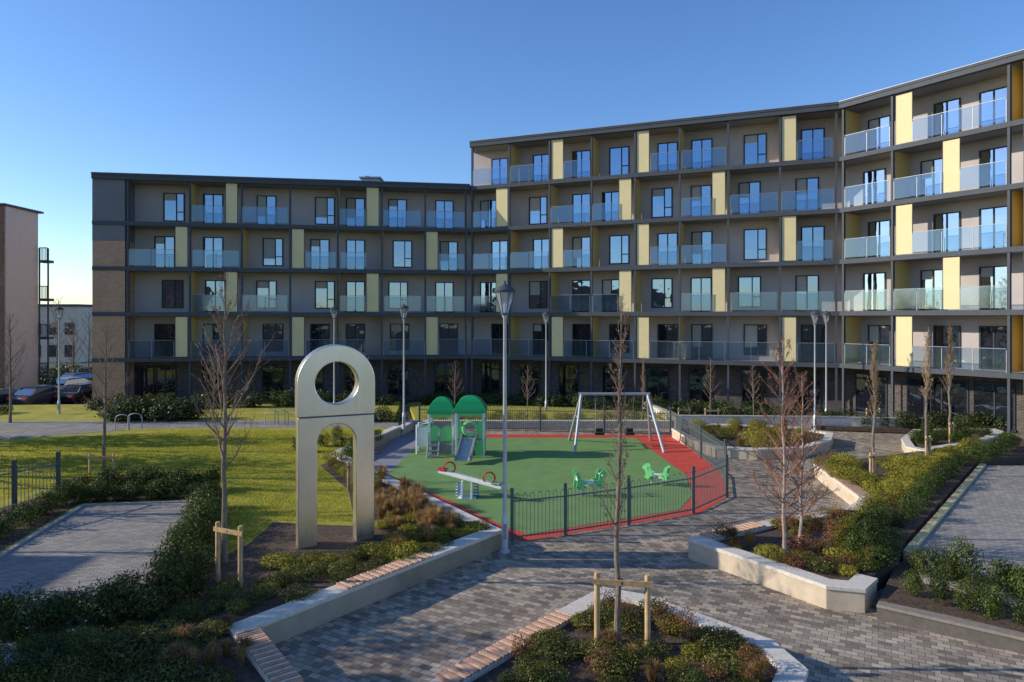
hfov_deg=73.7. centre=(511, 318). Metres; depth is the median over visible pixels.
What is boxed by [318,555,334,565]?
ground cover plant
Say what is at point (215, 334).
balcony door
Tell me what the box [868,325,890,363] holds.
balcony door
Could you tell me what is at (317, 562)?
ground cover plant
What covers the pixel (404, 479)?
grass tuft
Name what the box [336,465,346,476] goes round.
shrub
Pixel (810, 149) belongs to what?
balcony door
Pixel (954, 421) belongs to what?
shrub
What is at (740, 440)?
grass tuft
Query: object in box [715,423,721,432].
grass tuft
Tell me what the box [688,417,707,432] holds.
shrub
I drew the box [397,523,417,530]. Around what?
ground cover plant
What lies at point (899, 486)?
ground cover plant
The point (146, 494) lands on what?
shrub
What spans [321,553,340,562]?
ground cover plant
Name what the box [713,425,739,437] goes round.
shrub
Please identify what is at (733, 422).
shrub
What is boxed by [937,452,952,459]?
ground cover plant
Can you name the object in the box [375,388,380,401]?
shrub
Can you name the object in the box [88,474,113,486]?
shrub
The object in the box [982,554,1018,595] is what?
shrub
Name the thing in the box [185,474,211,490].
shrub
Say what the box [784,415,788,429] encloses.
grass tuft
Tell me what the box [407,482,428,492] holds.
grass tuft
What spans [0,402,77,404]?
road
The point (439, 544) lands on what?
ground cover plant
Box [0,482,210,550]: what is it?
flower bed
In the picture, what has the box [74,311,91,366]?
tree
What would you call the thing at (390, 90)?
sky
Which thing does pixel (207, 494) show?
shrub
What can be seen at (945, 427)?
shrub
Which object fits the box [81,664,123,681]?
ground cover plant
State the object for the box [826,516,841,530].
shrub
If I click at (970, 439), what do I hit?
ground cover plant
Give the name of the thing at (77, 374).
parked car
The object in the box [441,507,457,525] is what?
grass tuft
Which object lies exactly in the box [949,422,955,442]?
tree stake
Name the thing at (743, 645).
ground cover plant
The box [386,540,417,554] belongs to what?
ground cover plant
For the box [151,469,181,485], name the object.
shrub
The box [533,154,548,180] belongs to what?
balcony door
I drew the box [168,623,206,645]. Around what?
ground cover plant
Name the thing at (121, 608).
shrub
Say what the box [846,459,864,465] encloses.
ground cover plant
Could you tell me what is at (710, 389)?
tree
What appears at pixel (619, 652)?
ground cover plant
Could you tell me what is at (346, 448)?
shrub
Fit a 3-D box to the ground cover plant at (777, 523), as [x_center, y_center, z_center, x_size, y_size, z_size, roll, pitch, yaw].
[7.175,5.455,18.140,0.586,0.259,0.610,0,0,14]
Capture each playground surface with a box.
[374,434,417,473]
[374,434,725,540]
[388,438,690,533]
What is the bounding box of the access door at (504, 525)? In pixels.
[503,524,506,539]
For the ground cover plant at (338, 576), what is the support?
on the flower bed at (278, 537)
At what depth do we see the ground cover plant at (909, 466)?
24.76 m
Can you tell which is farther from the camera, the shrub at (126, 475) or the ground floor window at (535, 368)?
the ground floor window at (535, 368)
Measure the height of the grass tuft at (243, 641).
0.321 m
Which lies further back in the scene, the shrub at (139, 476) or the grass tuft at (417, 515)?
the shrub at (139, 476)
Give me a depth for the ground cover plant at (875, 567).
15.05 m
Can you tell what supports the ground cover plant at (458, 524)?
on the flower bed at (278, 537)
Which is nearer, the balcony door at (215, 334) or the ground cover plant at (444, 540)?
the ground cover plant at (444, 540)
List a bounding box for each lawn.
[0,401,500,681]
[408,400,661,419]
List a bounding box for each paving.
[0,503,188,681]
[275,405,1023,681]
[907,465,1023,606]
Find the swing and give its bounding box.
[568,393,664,451]
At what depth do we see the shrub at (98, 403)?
41.37 m
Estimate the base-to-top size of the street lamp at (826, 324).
6.482 m
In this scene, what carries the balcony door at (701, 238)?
in the apartment building at (733, 247)
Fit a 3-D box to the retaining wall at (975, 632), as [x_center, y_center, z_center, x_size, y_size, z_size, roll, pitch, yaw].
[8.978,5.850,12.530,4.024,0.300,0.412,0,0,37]
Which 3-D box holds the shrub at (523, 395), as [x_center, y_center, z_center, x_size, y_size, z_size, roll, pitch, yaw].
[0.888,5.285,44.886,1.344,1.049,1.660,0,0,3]
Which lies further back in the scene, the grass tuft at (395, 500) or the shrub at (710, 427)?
the shrub at (710, 427)
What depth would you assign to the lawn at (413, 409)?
42.18 m
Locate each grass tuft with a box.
[156,640,192,670]
[158,645,185,665]
[162,639,191,664]
[168,660,190,672]
[170,622,196,641]
[179,645,202,669]
[180,649,202,665]
[195,618,226,635]
[198,649,214,667]
[199,640,222,665]
[216,636,240,656]
[217,613,237,632]
[229,633,259,650]
[231,644,250,667]
[374,488,389,494]
[375,493,389,502]
[376,504,386,519]
[377,464,388,472]
[377,466,387,481]
[377,500,391,514]
[382,498,403,512]
[383,526,402,536]
[385,485,398,491]
[386,490,396,497]
[386,515,407,528]
[389,492,406,510]
[390,508,401,517]
[390,532,405,544]
[395,476,411,491]
[395,486,418,507]
[396,481,410,491]
[402,488,425,503]
[404,504,413,513]
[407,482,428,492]
[407,496,425,512]
[409,484,424,495]
[409,509,427,524]
[412,521,434,532]
[414,496,431,511]
[416,522,437,542]
[418,514,436,525]
[420,506,452,519]
[423,502,437,509]
[426,505,446,525]
[430,502,445,511]
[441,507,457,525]
[442,522,456,530]
[443,513,466,524]
[537,655,552,669]
[588,629,604,640]
[600,628,623,648]
[626,643,639,657]
[637,657,669,681]
[656,620,676,634]
[681,625,701,642]
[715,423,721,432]
[726,525,741,538]
[733,436,745,446]
[733,659,763,681]
[734,424,743,430]
[734,653,748,667]
[741,529,757,545]
[746,654,773,681]
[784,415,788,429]
[810,537,828,551]
[861,545,874,559]
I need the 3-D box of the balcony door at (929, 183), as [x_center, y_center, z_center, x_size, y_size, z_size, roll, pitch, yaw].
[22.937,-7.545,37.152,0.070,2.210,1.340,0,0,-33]
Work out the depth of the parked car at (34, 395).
45.23 m
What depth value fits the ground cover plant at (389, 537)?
16.94 m
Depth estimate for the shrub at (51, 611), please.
12.18 m
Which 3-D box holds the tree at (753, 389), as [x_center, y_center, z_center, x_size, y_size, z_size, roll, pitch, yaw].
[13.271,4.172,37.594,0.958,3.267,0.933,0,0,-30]
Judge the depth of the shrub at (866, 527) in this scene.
16.37 m
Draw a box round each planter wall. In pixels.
[228,426,501,681]
[430,587,807,681]
[671,423,833,459]
[687,464,877,612]
[901,428,1004,452]
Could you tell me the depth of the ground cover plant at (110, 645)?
11.02 m
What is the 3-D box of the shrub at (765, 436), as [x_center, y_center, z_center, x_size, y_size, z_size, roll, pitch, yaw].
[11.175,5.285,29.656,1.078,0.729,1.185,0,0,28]
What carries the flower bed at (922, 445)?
in the planter wall at (908, 445)
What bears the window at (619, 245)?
in the apartment building at (733, 247)
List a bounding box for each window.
[49,323,56,334]
[49,345,56,356]
[64,323,73,334]
[64,345,72,356]
[134,365,156,397]
[153,365,175,398]
[162,280,183,307]
[163,193,184,221]
[202,365,223,398]
[256,281,276,307]
[262,364,283,397]
[263,238,282,265]
[263,324,282,350]
[315,197,334,224]
[315,281,334,307]
[315,367,323,396]
[345,364,354,393]
[388,282,407,308]
[388,363,408,395]
[390,324,408,350]
[393,240,411,267]
[434,362,454,394]
[481,362,499,395]
[520,363,539,396]
[529,196,547,224]
[529,281,547,307]
[558,364,578,397]
[602,366,623,400]
[609,146,629,174]
[609,235,629,263]
[609,324,629,352]
[646,367,669,403]
[651,187,672,217]
[651,278,672,307]
[688,368,711,404]
[738,276,760,306]
[741,369,766,407]
[744,133,766,163]
[744,228,766,259]
[744,324,766,354]
[794,371,820,410]
[854,373,887,416]
[906,376,942,416]
[930,378,968,417]
[973,381,1016,431]
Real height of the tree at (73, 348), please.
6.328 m
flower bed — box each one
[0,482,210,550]
[56,459,471,681]
[472,600,776,681]
[679,410,1004,433]
[685,426,824,447]
[717,439,1023,590]
[879,562,1023,632]
[911,431,991,447]
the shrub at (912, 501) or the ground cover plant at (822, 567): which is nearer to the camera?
the ground cover plant at (822, 567)
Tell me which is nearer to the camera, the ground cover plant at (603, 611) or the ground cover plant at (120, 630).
the ground cover plant at (120, 630)
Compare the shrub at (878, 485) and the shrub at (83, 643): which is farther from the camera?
the shrub at (878, 485)
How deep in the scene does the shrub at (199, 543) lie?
15.58 m
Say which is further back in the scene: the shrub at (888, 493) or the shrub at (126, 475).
the shrub at (126, 475)
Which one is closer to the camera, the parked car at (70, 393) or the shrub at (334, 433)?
the shrub at (334, 433)
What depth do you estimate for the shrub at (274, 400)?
43.55 m
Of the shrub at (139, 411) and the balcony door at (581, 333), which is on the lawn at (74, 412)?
the shrub at (139, 411)
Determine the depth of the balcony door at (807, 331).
41.96 m
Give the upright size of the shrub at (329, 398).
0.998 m
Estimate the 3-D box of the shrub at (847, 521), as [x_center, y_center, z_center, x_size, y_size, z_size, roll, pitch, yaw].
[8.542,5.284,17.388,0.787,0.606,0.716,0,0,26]
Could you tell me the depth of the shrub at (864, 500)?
19.26 m
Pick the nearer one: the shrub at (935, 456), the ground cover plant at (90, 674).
the ground cover plant at (90, 674)
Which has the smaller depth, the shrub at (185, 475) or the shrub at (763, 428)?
the shrub at (185, 475)
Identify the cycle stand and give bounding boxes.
[115,414,129,430]
[128,413,142,428]
[264,409,278,424]
[274,409,288,424]
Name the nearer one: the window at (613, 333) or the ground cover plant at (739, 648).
the ground cover plant at (739, 648)
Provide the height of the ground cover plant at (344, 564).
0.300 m
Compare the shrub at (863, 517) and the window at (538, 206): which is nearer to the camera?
the shrub at (863, 517)
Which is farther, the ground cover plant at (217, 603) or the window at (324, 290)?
the window at (324, 290)
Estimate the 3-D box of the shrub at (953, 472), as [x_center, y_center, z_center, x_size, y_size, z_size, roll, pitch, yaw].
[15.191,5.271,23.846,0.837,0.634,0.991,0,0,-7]
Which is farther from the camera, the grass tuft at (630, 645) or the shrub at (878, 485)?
the shrub at (878, 485)
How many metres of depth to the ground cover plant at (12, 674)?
10.52 m
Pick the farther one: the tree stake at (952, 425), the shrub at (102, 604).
the tree stake at (952, 425)
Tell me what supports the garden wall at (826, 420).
on the paving at (428, 630)
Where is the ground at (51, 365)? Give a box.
[40,361,418,404]
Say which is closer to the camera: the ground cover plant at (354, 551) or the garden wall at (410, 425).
the ground cover plant at (354, 551)
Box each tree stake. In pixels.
[86,453,114,474]
[213,521,242,587]
[345,462,352,490]
[593,571,652,650]
[677,407,690,414]
[704,408,719,414]
[866,408,881,416]
[869,453,877,473]
[925,436,932,454]
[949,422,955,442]
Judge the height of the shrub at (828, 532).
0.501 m
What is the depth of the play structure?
29.64 m
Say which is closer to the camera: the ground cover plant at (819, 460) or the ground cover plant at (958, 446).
the ground cover plant at (819, 460)
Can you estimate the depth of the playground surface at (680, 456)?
27.05 m
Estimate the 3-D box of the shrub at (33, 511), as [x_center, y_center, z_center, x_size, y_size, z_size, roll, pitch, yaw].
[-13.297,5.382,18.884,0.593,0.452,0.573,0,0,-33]
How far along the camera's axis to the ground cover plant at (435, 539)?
16.94 m
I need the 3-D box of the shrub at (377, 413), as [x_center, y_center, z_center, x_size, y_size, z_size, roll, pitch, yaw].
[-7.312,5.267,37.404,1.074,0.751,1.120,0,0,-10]
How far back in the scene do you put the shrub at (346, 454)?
26.60 m
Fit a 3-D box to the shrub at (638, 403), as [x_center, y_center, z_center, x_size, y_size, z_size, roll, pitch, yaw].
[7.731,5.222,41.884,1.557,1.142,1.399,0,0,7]
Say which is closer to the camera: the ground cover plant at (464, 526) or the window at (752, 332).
the ground cover plant at (464, 526)
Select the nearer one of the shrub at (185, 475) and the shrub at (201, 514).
the shrub at (201, 514)
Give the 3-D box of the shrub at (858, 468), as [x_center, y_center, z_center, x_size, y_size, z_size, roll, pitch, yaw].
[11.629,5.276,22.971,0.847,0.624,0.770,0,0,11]
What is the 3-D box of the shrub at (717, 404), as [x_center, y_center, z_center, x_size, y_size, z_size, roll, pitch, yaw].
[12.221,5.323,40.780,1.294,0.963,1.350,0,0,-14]
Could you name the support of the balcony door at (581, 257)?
in the apartment building at (733, 247)
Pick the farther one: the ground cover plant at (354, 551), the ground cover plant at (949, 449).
the ground cover plant at (949, 449)
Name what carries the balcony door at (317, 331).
in the apartment building at (733, 247)
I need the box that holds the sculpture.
[295,344,374,548]
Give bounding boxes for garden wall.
[400,420,669,434]
[644,402,966,430]
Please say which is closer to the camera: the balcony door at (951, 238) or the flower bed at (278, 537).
the flower bed at (278, 537)
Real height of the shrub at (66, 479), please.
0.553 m
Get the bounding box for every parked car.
[0,386,17,403]
[5,385,74,404]
[49,377,91,388]
[52,383,91,403]
[60,372,91,380]
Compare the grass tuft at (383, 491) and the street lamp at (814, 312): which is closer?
the grass tuft at (383, 491)
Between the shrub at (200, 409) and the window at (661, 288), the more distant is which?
the window at (661, 288)
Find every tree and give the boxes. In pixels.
[0,312,27,422]
[0,325,15,390]
[42,297,71,367]
[61,315,85,367]
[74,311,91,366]
[81,325,134,469]
[189,269,277,563]
[202,348,227,422]
[449,362,463,402]
[519,365,535,419]
[595,295,631,644]
[640,358,645,419]
[701,356,720,414]
[743,364,759,414]
[744,332,840,553]
[761,366,838,548]
[866,336,880,472]
[869,341,880,390]
[920,326,934,453]
[940,323,957,431]
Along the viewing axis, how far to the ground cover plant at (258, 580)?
14.29 m
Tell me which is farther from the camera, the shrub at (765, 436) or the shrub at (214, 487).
the shrub at (765, 436)
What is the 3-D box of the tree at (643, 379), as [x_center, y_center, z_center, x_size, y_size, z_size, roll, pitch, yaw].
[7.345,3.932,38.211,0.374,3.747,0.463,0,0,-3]
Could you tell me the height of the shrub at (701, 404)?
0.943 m
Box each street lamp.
[54,305,63,413]
[330,305,337,402]
[399,303,408,429]
[494,281,515,553]
[542,311,549,409]
[810,309,819,428]
[821,310,830,413]
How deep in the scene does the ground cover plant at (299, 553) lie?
15.66 m
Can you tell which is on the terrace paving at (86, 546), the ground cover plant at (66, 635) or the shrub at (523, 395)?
the ground cover plant at (66, 635)
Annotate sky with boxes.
[0,0,1023,304]
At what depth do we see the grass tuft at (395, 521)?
18.14 m
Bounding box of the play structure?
[416,395,487,460]
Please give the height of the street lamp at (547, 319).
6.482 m
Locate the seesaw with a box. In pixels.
[436,461,502,498]
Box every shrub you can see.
[0,404,13,413]
[0,505,18,532]
[0,519,13,536]
[0,582,46,640]
[0,587,11,634]
[0,591,28,643]
[0,637,23,680]
[8,632,53,669]
[9,496,42,526]
[20,504,43,520]
[22,587,76,632]
[28,595,75,626]
[32,485,66,513]
[33,634,71,662]
[36,502,52,517]
[40,368,62,384]
[43,578,110,628]
[46,361,76,380]
[47,478,76,493]
[49,491,71,506]
[54,480,76,502]
[55,363,91,376]
[59,626,104,666]
[65,480,89,504]
[69,484,97,502]
[70,473,94,491]
[78,576,149,632]
[83,396,107,410]
[83,397,103,409]
[84,477,112,501]
[85,579,122,625]
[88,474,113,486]
[90,481,114,502]
[93,466,118,492]
[95,404,128,421]
[96,462,133,490]
[96,567,150,622]
[100,396,145,421]
[109,391,127,409]
[109,485,128,501]
[112,474,136,491]
[113,486,142,500]
[116,577,172,622]
[119,465,146,491]
[120,395,153,419]
[121,479,143,500]
[126,463,153,493]
[128,393,155,419]
[134,548,197,601]
[135,395,181,420]
[137,463,164,489]
[141,548,197,610]
[142,480,161,499]
[144,474,177,500]
[147,393,164,405]
[150,402,177,420]
[150,534,194,570]
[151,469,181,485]
[151,551,195,584]
[154,484,178,498]
[158,397,192,420]
[158,519,204,557]
[160,515,213,543]
[161,484,186,499]
[166,398,203,420]
[166,466,191,492]
[167,461,199,491]
[172,515,215,549]
[176,502,203,521]
[176,533,214,570]
[177,496,221,540]
[179,487,227,520]
[179,562,211,596]
[181,393,211,419]
[182,551,214,578]
[183,490,212,518]
[183,521,213,542]
[184,480,200,496]
[185,467,211,488]
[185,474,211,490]
[187,542,214,561]
[188,495,221,524]
[193,479,221,507]
[197,392,218,407]
[198,477,220,494]
[203,463,221,486]
[216,394,230,406]
[227,392,243,406]
[238,395,253,407]
[245,391,268,407]
[267,388,289,405]
[277,393,294,406]
[281,388,294,404]
[291,436,295,450]
[316,388,327,400]
[317,432,330,446]
[319,449,341,462]
[320,390,335,402]
[325,458,336,466]
[330,432,350,447]
[331,424,342,438]
[332,393,348,402]
[332,461,345,473]
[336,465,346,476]
[338,450,351,460]
[339,444,352,454]
[340,389,351,400]
[346,436,352,446]
[372,408,386,420]
[374,429,383,440]
[374,468,385,482]
[374,480,381,492]
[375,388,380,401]
[375,403,391,421]
[377,393,396,404]
[385,410,408,421]
[415,394,433,404]
[425,391,442,403]
[431,391,448,401]
[450,392,464,402]
[482,392,500,403]
[485,392,501,403]
[487,413,497,419]
[492,408,502,419]
[494,394,513,404]
[497,669,516,681]
[507,411,513,419]
[508,631,536,659]
[509,394,526,404]
[513,411,529,419]
[516,391,535,405]
[528,410,539,419]
[535,391,551,406]
[547,391,565,406]
[548,394,563,406]
[556,412,569,419]
[564,393,578,406]
[571,392,589,408]
[581,643,618,677]
[582,396,600,409]
[592,414,606,419]
[593,395,608,409]
[600,585,622,610]
[601,413,614,419]
[607,598,641,622]
[610,401,622,409]
[621,397,640,410]
[625,395,646,411]
[626,409,639,419]
[630,412,642,419]
[644,597,678,621]
[650,394,668,407]
[656,400,680,412]
[656,411,668,419]
[663,406,682,413]
[670,603,700,636]
[673,400,686,413]
[679,398,696,407]
[679,406,697,414]
[683,402,704,414]
[685,667,710,681]
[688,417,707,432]
[691,399,708,412]
[695,428,712,439]
[697,656,730,681]
[699,422,715,433]
[701,400,716,414]
[707,400,723,414]
[711,399,735,414]
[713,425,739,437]
[713,520,728,536]
[720,402,737,414]
[721,525,741,540]
[722,534,744,548]
[725,417,738,430]
[729,408,751,414]
[730,417,743,428]
[734,638,772,671]
[738,426,762,446]
[739,399,760,414]
[739,405,760,414]
[746,435,764,447]
[747,417,763,431]
[751,418,770,430]
[752,399,772,414]
[755,407,776,414]
[755,425,776,435]
[759,432,779,447]
[775,515,796,531]
[777,535,811,552]
[780,406,801,415]
[780,553,805,568]
[785,512,799,525]
[785,552,800,566]
[789,427,807,441]
[792,529,818,549]
[805,510,820,521]
[805,521,822,532]
[814,505,832,516]
[816,409,840,415]
[816,410,837,416]
[817,553,840,570]
[821,522,842,541]
[822,463,840,470]
[826,465,845,477]
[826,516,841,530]
[829,505,853,518]
[831,513,861,529]
[831,521,858,545]
[832,465,855,480]
[835,550,860,567]
[836,407,861,421]
[842,526,873,557]
[844,471,871,486]
[845,466,868,483]
[846,507,885,536]
[850,518,882,543]
[854,542,902,568]
[855,413,872,426]
[856,470,871,483]
[856,494,887,512]
[858,477,879,494]
[862,481,887,494]
[862,501,892,533]
[864,499,888,517]
[866,489,890,507]
[868,505,892,526]
[868,533,901,558]
[869,489,904,507]
[873,476,905,498]
[876,413,892,426]
[877,526,907,548]
[885,507,912,527]
[886,489,905,503]
[893,409,914,427]
[893,466,907,473]
[896,478,922,495]
[897,492,922,520]
[898,492,927,513]
[899,471,918,487]
[899,568,925,596]
[901,468,925,479]
[903,412,922,428]
[904,482,936,506]
[906,543,928,573]
[907,450,930,469]
[909,429,924,442]
[911,461,935,475]
[913,475,934,498]
[913,542,955,579]
[914,472,941,490]
[915,431,928,443]
[919,422,936,430]
[921,425,937,435]
[921,458,948,471]
[922,410,942,428]
[922,451,947,460]
[922,465,951,487]
[925,563,954,604]
[928,428,943,443]
[929,410,953,427]
[930,459,951,483]
[934,424,947,433]
[935,552,965,582]
[936,461,962,478]
[937,429,948,439]
[937,457,962,472]
[942,534,986,584]
[945,450,974,466]
[947,418,961,429]
[947,423,972,440]
[947,431,963,442]
[948,450,964,466]
[952,579,977,610]
[954,411,979,427]
[957,420,978,432]
[960,443,987,464]
[961,412,990,427]
[962,567,996,600]
[968,441,994,460]
[971,581,1011,619]
[972,422,994,436]
[975,410,1002,428]
[982,442,1001,457]
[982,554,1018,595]
[986,437,1009,455]
[994,416,1014,430]
[995,437,1011,451]
[998,429,1018,449]
[999,562,1023,595]
[1001,561,1023,599]
[1003,432,1021,446]
[1007,594,1023,625]
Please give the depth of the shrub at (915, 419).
35.54 m
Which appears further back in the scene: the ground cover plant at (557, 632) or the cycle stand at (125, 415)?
the cycle stand at (125, 415)
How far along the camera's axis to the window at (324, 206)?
48.81 m
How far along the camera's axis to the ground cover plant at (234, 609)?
12.95 m
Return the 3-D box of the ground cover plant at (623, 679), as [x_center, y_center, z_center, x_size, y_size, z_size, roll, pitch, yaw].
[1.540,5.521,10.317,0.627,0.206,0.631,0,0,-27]
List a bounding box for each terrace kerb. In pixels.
[0,500,192,557]
[903,463,985,563]
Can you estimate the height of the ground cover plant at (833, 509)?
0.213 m
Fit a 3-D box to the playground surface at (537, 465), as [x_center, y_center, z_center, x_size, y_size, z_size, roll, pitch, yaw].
[0.941,5.986,26.566,11.427,0.001,15.237,0,0,0]
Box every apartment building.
[0,203,53,389]
[40,304,91,362]
[91,49,1023,439]
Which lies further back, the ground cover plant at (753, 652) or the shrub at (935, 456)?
the shrub at (935, 456)
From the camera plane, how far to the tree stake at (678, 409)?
38.07 m
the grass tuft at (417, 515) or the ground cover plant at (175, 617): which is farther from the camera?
the grass tuft at (417, 515)
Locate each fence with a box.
[0,451,60,515]
[418,403,728,541]
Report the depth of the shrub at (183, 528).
15.32 m
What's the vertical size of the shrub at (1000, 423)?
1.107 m
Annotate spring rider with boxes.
[572,468,606,495]
[642,463,670,485]
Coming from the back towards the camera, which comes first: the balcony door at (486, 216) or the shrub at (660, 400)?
the balcony door at (486, 216)
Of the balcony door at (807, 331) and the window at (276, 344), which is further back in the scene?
the window at (276, 344)
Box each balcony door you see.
[154,236,174,266]
[154,324,174,355]
[203,194,222,222]
[203,237,222,267]
[203,324,222,355]
[205,280,224,311]
[257,195,276,223]
[310,239,329,268]
[310,324,329,351]
[346,198,364,225]
[346,240,364,268]
[346,281,364,311]
[346,324,364,353]
[388,199,406,226]
[435,200,453,227]
[435,282,453,311]
[440,241,457,269]
[440,324,457,353]
[480,200,495,227]
[480,282,495,311]
[491,158,507,184]
[491,240,507,269]
[491,324,507,353]
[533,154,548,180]
[533,238,548,268]
[533,324,548,354]
[572,150,590,177]
[572,193,590,222]
[572,236,590,266]
[572,280,590,311]
[572,324,590,355]
[602,191,618,220]
[602,279,620,311]
[657,141,677,170]
[657,232,677,264]
[657,324,677,357]
[690,185,711,215]
[690,277,711,311]
[691,138,712,168]
[691,231,712,263]
[691,324,712,357]
[738,181,760,213]
[795,177,818,210]
[795,275,818,310]
[801,128,824,159]
[801,226,824,260]
[801,325,824,360]
[863,168,885,204]
[863,272,885,310]
[868,115,890,150]
[868,220,890,257]
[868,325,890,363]
[920,158,941,196]
[920,269,946,309]
[933,97,960,136]
[933,211,960,252]
[933,325,960,367]
[979,86,1006,127]
[979,146,1006,187]
[979,206,1006,248]
[979,265,1006,309]
[979,326,1006,369]
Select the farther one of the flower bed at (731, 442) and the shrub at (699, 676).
the flower bed at (731, 442)
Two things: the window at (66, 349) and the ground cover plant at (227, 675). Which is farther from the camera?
the window at (66, 349)
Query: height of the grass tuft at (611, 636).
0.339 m
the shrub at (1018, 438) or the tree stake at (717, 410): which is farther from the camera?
the tree stake at (717, 410)
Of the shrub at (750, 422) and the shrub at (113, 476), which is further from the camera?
the shrub at (750, 422)
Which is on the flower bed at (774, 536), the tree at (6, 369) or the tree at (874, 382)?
the tree at (874, 382)
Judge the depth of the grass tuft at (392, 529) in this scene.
17.23 m
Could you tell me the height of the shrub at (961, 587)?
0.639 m
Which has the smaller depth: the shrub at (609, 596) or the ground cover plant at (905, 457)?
the shrub at (609, 596)
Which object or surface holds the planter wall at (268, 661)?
on the paving at (428, 630)
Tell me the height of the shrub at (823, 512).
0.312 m
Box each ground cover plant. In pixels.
[0,663,33,681]
[2,652,65,681]
[13,630,52,653]
[36,661,96,681]
[45,632,102,650]
[52,624,109,655]
[57,666,97,681]
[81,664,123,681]
[91,641,134,665]
[96,630,170,673]
[101,652,151,681]
[103,625,140,639]
[106,619,148,639]
[115,664,169,681]
[120,657,182,681]
[132,617,185,647]
[135,662,196,681]
[145,641,198,666]
[147,654,198,681]
[150,635,180,654]
[155,604,194,622]
[155,628,182,646]
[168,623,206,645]
[168,663,230,681]
[169,597,203,615]
[176,631,216,652]
[178,606,209,622]
[195,617,232,638]
[201,597,229,612]
[204,599,223,613]
[204,667,236,681]
[205,584,234,599]
[216,576,239,589]
[224,597,252,613]
[225,585,269,607]
[254,577,270,585]
[255,582,280,597]
[257,551,294,568]
[263,571,293,587]
[272,572,296,585]
[276,557,304,570]
[278,582,317,601]
[279,552,306,564]
[280,564,307,576]
[293,565,327,581]
[296,550,325,566]
[307,560,330,574]
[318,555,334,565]
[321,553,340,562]
[326,570,351,582]
[327,559,353,575]
[329,556,350,565]
[340,555,359,566]
[342,547,365,559]
[350,561,383,575]
[352,543,376,557]
[358,541,393,558]
[366,547,393,560]
[368,554,390,566]
[374,519,388,528]
[380,519,392,527]
[381,531,405,540]
[382,514,401,526]
[384,515,411,525]
[385,511,402,518]
[385,535,407,545]
[385,542,404,549]
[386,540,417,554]
[386,550,416,562]
[393,550,412,559]
[396,539,421,553]
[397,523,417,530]
[398,526,416,536]
[401,531,423,541]
[403,512,416,522]
[404,514,416,524]
[409,547,431,554]
[412,523,437,532]
[412,531,425,542]
[421,525,447,538]
[421,542,439,552]
[424,541,442,551]
[431,534,451,543]
[435,537,455,546]
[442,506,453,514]
[450,527,467,537]
[457,521,470,527]
[460,521,482,531]
[461,527,479,534]
[467,519,490,531]
[476,524,487,530]
[508,663,548,681]
[512,650,553,671]
[522,657,561,677]
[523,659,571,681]
[525,635,565,657]
[526,633,544,645]
[528,629,562,651]
[531,634,559,654]
[532,636,579,663]
[536,626,571,645]
[565,640,593,658]
[569,612,590,626]
[571,610,604,630]
[579,637,614,658]
[586,599,614,624]
[590,648,640,681]
[593,645,633,673]
[594,671,631,681]
[600,613,625,628]
[608,614,644,636]
[615,639,657,666]
[620,609,641,627]
[632,635,672,659]
[634,596,667,618]
[651,611,678,626]
[655,614,689,636]
[660,661,702,681]
[661,655,691,673]
[679,640,707,657]
[681,643,706,660]
[688,625,729,651]
[698,633,735,655]
[701,646,748,677]
[707,634,739,652]
[712,626,741,644]
[719,630,746,648]
[723,540,744,548]
[724,676,758,681]
[725,641,752,655]
[729,638,754,652]
[736,644,765,661]
[753,543,790,561]
[767,552,788,562]
[771,518,792,528]
[788,525,810,536]
[788,550,818,563]
[793,514,818,527]
[804,554,838,572]
[811,455,835,464]
[816,456,842,464]
[822,545,851,559]
[825,451,857,462]
[826,506,843,515]
[828,538,850,551]
[836,460,863,469]
[837,549,858,558]
[837,563,858,576]
[838,557,866,568]
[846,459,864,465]
[847,554,877,564]
[848,557,878,570]
[857,471,879,480]
[874,477,898,488]
[876,457,891,464]
[879,461,908,469]
[883,468,907,479]
[884,480,911,490]
[885,453,905,457]
[890,470,927,484]
[891,455,909,461]
[891,457,906,465]
[893,461,923,469]
[899,464,920,470]
[931,447,946,452]
[937,446,957,452]
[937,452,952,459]
[951,444,974,453]
[959,437,983,445]
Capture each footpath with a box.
[0,421,397,430]
[0,428,123,438]
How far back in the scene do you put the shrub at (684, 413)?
39.57 m
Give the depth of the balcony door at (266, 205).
48.16 m
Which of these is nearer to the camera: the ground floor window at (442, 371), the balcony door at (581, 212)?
the balcony door at (581, 212)
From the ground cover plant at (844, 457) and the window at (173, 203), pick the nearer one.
the ground cover plant at (844, 457)
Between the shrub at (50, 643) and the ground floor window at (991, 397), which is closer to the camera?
the shrub at (50, 643)
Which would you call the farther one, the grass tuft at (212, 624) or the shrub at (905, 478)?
the shrub at (905, 478)
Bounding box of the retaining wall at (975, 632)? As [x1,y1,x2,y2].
[877,601,1023,653]
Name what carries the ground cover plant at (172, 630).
on the flower bed at (278, 537)
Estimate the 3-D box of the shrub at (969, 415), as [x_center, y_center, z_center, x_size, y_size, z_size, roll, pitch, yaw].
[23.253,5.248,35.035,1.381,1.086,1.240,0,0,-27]
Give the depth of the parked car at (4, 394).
45.10 m
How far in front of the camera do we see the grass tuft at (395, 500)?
19.41 m
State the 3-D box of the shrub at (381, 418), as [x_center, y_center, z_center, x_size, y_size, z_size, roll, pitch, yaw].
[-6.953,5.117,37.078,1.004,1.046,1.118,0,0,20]
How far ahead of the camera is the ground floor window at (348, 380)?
49.07 m

